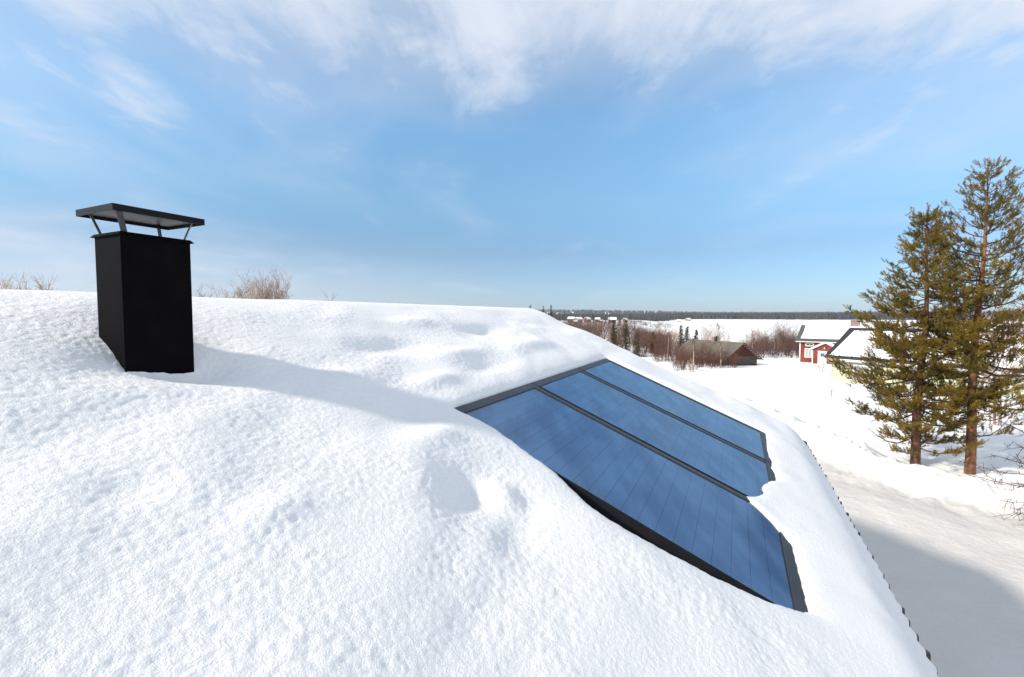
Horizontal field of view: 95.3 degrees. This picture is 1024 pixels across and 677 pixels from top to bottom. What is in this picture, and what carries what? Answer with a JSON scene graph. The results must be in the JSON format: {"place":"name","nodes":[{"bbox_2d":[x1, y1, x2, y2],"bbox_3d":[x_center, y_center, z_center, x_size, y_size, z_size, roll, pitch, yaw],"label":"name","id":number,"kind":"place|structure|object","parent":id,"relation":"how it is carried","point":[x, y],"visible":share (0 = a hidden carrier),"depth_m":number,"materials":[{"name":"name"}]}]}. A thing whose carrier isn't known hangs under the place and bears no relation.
{"place":"outdoors","nodes":[
{"label":"outdoors","id":0,"kind":"place"},
{"bbox_2d":[0,0,1023,312],"label":"sky","id":1,"kind":"structure","parent":0,"point":[716,156],"materials":[{"name":"blue"}]},
{"bbox_2d":[544,312,1023,676],"bbox_3d":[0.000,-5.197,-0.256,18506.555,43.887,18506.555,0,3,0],"label":"ground","id":2,"kind":"structure","parent":0,"point":[943,544],"depth_m":18.01,"materials":[{"name":"white snow"}]},
{"bbox_2d":[0,271,54,289],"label":"bare shrub","id":3,"kind":"object","parent":2,"relation":"on","point":[20,288],"visible":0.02,"depth_m":25.75,"materials":[{"name":"brown plant"}]},
{"bbox_2d":[32,278,57,290],"bbox_3d":[-25.972,1.445,26.157,1.533,9.664,1.478,0,3,0],"label":"bare shrub","id":4,"kind":"object","parent":2,"relation":"on","point":[45,286],"visible":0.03,"depth_m":26.00,"materials":[{"name":"brown plant"}]},
{"bbox_2d":[195,285,215,297],"bbox_3d":[-17.255,1.408,25.995,1.740,9.449,1.516,0,3,0],"label":"bare shrub","id":5,"kind":"object","parent":2,"relation":"on","point":[204,294],"visible":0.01,"depth_m":25.96,"materials":[{"name":"brown plant"}]},
{"bbox_2d":[211,280,258,298],"bbox_3d":[-15.105,1.361,26.080,2.643,9.374,2.861,2,4,37],"label":"bare shrub","id":6,"kind":"object","parent":2,"relation":"on","point":[239,293],"visible":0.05,"depth_m":25.86,"materials":[{"name":"brown plant"}]},
{"bbox_2d":[233,265,291,299],"bbox_3d":[-13.771,0.923,26.100,3.032,10.218,2.775,-2,4,-37],"label":"bare shrub","id":7,"kind":"object","parent":2,"relation":"on","point":[267,293],"visible":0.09,"depth_m":25.80,"materials":[{"name":"brown plant"}]},
{"bbox_2d":[269,283,292,298],"bbox_3d":[-12.731,1.456,25.956,1.999,9.203,1.643,1,3,24],"label":"bare shrub","id":8,"kind":"object","parent":2,"relation":"on","point":[276,292],"visible":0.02,"depth_m":25.66,"materials":[{"name":"brown plant"}]},
{"bbox_2d":[610,320,617,345],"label":"spruce tree","id":9,"kind":"object","parent":2,"relation":"on","point":[613,334],"visible":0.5,"depth_m":105.00,"materials":[{"name":"green plant"}]},
{"bbox_2d":[559,318,681,356],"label":"slope thicket","id":10,"kind":"object","parent":2,"relation":"on","point":[643,337],"visible":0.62,"depth_m":128.17,"materials":[{"name":"brown plant"}]},
{"bbox_2d":[620,319,631,350],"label":"spruce tree","id":11,"kind":"object","parent":2,"relation":"on","point":[625,339],"visible":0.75,"depth_m":98.00,"materials":[{"name":"green plant"}]},
{"bbox_2d":[632,334,642,356],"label":"spruce tree","id":12,"kind":"object","parent":2,"relation":"on","point":[636,335],"visible":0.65,"depth_m":97.04,"materials":[{"name":"green plant"}]},
{"bbox_2d":[616,319,674,334],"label":"shore thicket","id":13,"kind":"object","parent":2,"relation":"on","point":[645,324],"visible":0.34,"depth_m":630.80,"materials":[{"name":"brown plant"}]},
{"bbox_2d":[647,331,655,353],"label":"spruce tree","id":14,"kind":"object","parent":2,"relation":"on","point":[651,343],"visible":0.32,"depth_m":104.00,"materials":[{"name":"green plant"}]},
{"bbox_2d":[666,331,670,359],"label":"birch tree","id":15,"kind":"object","parent":2,"relation":"on","point":[668,344],"visible":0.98,"depth_m":87.64,"materials":[{"name":"grey plant"}]},
{"bbox_2d":[675,325,684,346],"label":"spruce tree","id":16,"kind":"object","parent":2,"relation":"on","point":[680,338],"visible":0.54,"depth_m":107.99,"materials":[{"name":"green plant"}]},
{"bbox_2d":[683,326,691,343],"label":"spruce tree","id":17,"kind":"object","parent":2,"relation":"on","point":[686,336],"visible":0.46,"depth_m":106.10,"materials":[{"name":"green plant"}]},
{"bbox_2d":[689,351,692,371],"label":"birch tree","id":18,"kind":"object","parent":2,"relation":"on","point":[690,360],"visible":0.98,"depth_m":66.43,"materials":[{"name":"grey plant"}]},
{"bbox_2d":[691,336,695,371],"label":"birch tree","id":19,"kind":"object","parent":2,"relation":"on","point":[693,352],"visible":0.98,"depth_m":66.10,"materials":[{"name":"white plant"}]},
{"bbox_2d":[648,338,742,370],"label":"willow thicket","id":20,"kind":"object","parent":2,"relation":"on","point":[662,351],"visible":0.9,"depth_m":76.18,"materials":[{"name":"brown plant"}]},
{"bbox_2d":[649,318,773,351],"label":"tall thicket","id":21,"kind":"object","parent":2,"relation":"on","point":[709,338],"visible":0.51,"depth_m":111.91,"materials":[{"name":"brown plant"}]},
{"bbox_2d":[674,336,762,365],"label":"log barn","id":22,"kind":"structure","parent":2,"relation":"on","point":[748,355],"depth_m":79.21,"materials":[{"name":"brown wood"}]},
{"bbox_2d":[719,343,721,367],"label":"birch tree","id":23,"kind":"object","parent":2,"relation":"on","point":[720,355],"visible":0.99,"depth_m":73.67,"materials":[{"name":"beige plant"}]},
{"bbox_2d":[750,331,754,349],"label":"birch tree","id":24,"kind":"object","parent":2,"relation":"on","point":[752,345],"visible":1,"depth_m":85.25,"materials":[{"name":"white plant"}]},
{"bbox_2d":[738,316,799,357],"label":"shrub thicket","id":25,"kind":"object","parent":2,"relation":"on","point":[786,345],"visible":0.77,"depth_m":99.68,"materials":[{"name":"brown plant"}]},
{"bbox_2d":[537,309,1023,320],"bbox_3d":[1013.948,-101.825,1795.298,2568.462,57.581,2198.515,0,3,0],"label":"forest","id":26,"kind":"object","parent":2,"relation":"on","point":[659,315],"visible":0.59,"depth_m":1133.07,"materials":[{"name":"plant"}]},
{"bbox_2d":[812,376,852,388],"bbox_3d":[34.611,4.841,50.236,1.067,1.275,3.931,-2,3,-33],"label":"picket fence","id":27,"kind":"object","parent":2,"relation":"on","point":[819,380],"visible":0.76,"depth_m":50.61,"materials":[{"name":"white wood"}]},
{"bbox_2d":[795,320,873,363],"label":"red house","id":28,"kind":"structure","parent":2,"relation":"on","point":[817,342],"depth_m":82.75,"materials":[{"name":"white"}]},
{"bbox_2d":[804,348,811,357],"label":"window","id":29,"kind":"structure","parent":28,"relation":"in","point":[808,353],"depth_m":83.64,"materials":[{"name":"white glass"}]},
{"bbox_2d":[803,440,937,675],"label":"house","id":30,"kind":"structure","parent":2,"relation":"on","point":[928,655],"depth_m":4.09,"materials":[{"name":"brown tile"}]},
{"bbox_2d":[0,289,937,676],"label":"roof snow","id":31,"kind":"structure","parent":30,"relation":"on","point":[274,487],"depth_m":2.54,"materials":[{"name":"white snow"}]},
{"bbox_2d":[76,203,204,373],"bbox_3d":[-2.560,-0.086,3.278,0.457,1.615,0.557,1,3,26],"label":"chimney","id":32,"kind":"object","parent":31,"relation":"on","point":[144,302],"visible":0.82,"depth_m":3.13,"materials":[{"name":"black metal"}]},
{"bbox_2d":[455,383,807,612],"bbox_3d":[1.080,1.302,4.495,2.888,1.347,1.848,1,3,26],"label":"solar panel","id":33,"kind":"object","parent":30,"relation":"attached to","point":[680,510],"visible":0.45,"depth_m":4.18,"materials":[{"name":"blue glass"}]},
{"bbox_2d":[532,368,775,496],"bbox_3d":[1.897,1.219,6.190,2.888,1.347,1.848,1,3,26],"label":"solar panel","id":34,"kind":"object","parent":30,"relation":"attached to","point":[732,466],"visible":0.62,"depth_m":6.07,"materials":[{"name":"blue glass"}]},
{"bbox_2d":[578,358,771,462],"bbox_3d":[2.714,1.135,7.886,2.888,1.347,1.848,1,3,26],"label":"solar panel","id":35,"kind":"object","parent":30,"relation":"attached to","point":[737,433],"visible":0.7,"depth_m":7.79,"materials":[{"name":"blue glass"}]},
{"bbox_2d":[823,202,1023,464],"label":"pine tree","id":36,"kind":"object","parent":2,"relation":"on","point":[916,406],"visible":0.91,"depth_m":21.04,"materials":[{"name":"green plant"}]},
{"bbox_2d":[823,328,1023,395],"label":"green house","id":37,"kind":"structure","parent":2,"relation":"on","point":[850,345],"depth_m":53.14,"materials":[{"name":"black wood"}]},
{"bbox_2d":[852,364,870,380],"bbox_3d":[39.223,3.829,52.395,0.078,1.740,1.840,-1,3,-26],"label":"window","id":38,"kind":"structure","parent":37,"relation":"in","point":[856,365],"depth_m":52.49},
{"bbox_2d":[977,375,998,386],"bbox_3d":[43.664,4.286,43.109,0.078,1.740,1.840,-1,3,-26],"label":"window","id":39,"kind":"structure","parent":37,"relation":"in","point":[979,375],"depth_m":43.12,"materials":[{"name":"white glass"}]},
{"bbox_2d":[892,156,1023,474],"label":"pine tree","id":40,"kind":"object","parent":2,"relation":"on","point":[977,309],"visible":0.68,"depth_m":20.18,"materials":[{"name":"green plant"}]},
{"bbox_2d":[953,285,1023,425],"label":"bare birch","id":41,"kind":"object","parent":2,"relation":"on","point":[996,373],"visible":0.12,"depth_m":30.03,"materials":[{"name":"brown plant"}]},
{"bbox_2d":[956,295,1023,520],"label":"bare alder","id":42,"kind":"object","parent":2,"relation":"on","point":[1018,459],"visible":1,"depth_m":17.62,"materials":[{"name":"brown plant"}]},
{"bbox_2d":[657,322,1022,348],"bbox_3d":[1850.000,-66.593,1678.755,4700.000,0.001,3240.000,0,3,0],"label":"frozen lake","id":43,"kind":"structure","parent":0,"point":[741,328],"depth_m":576.37,"materials":[{"name":"white snow"}]}
]}

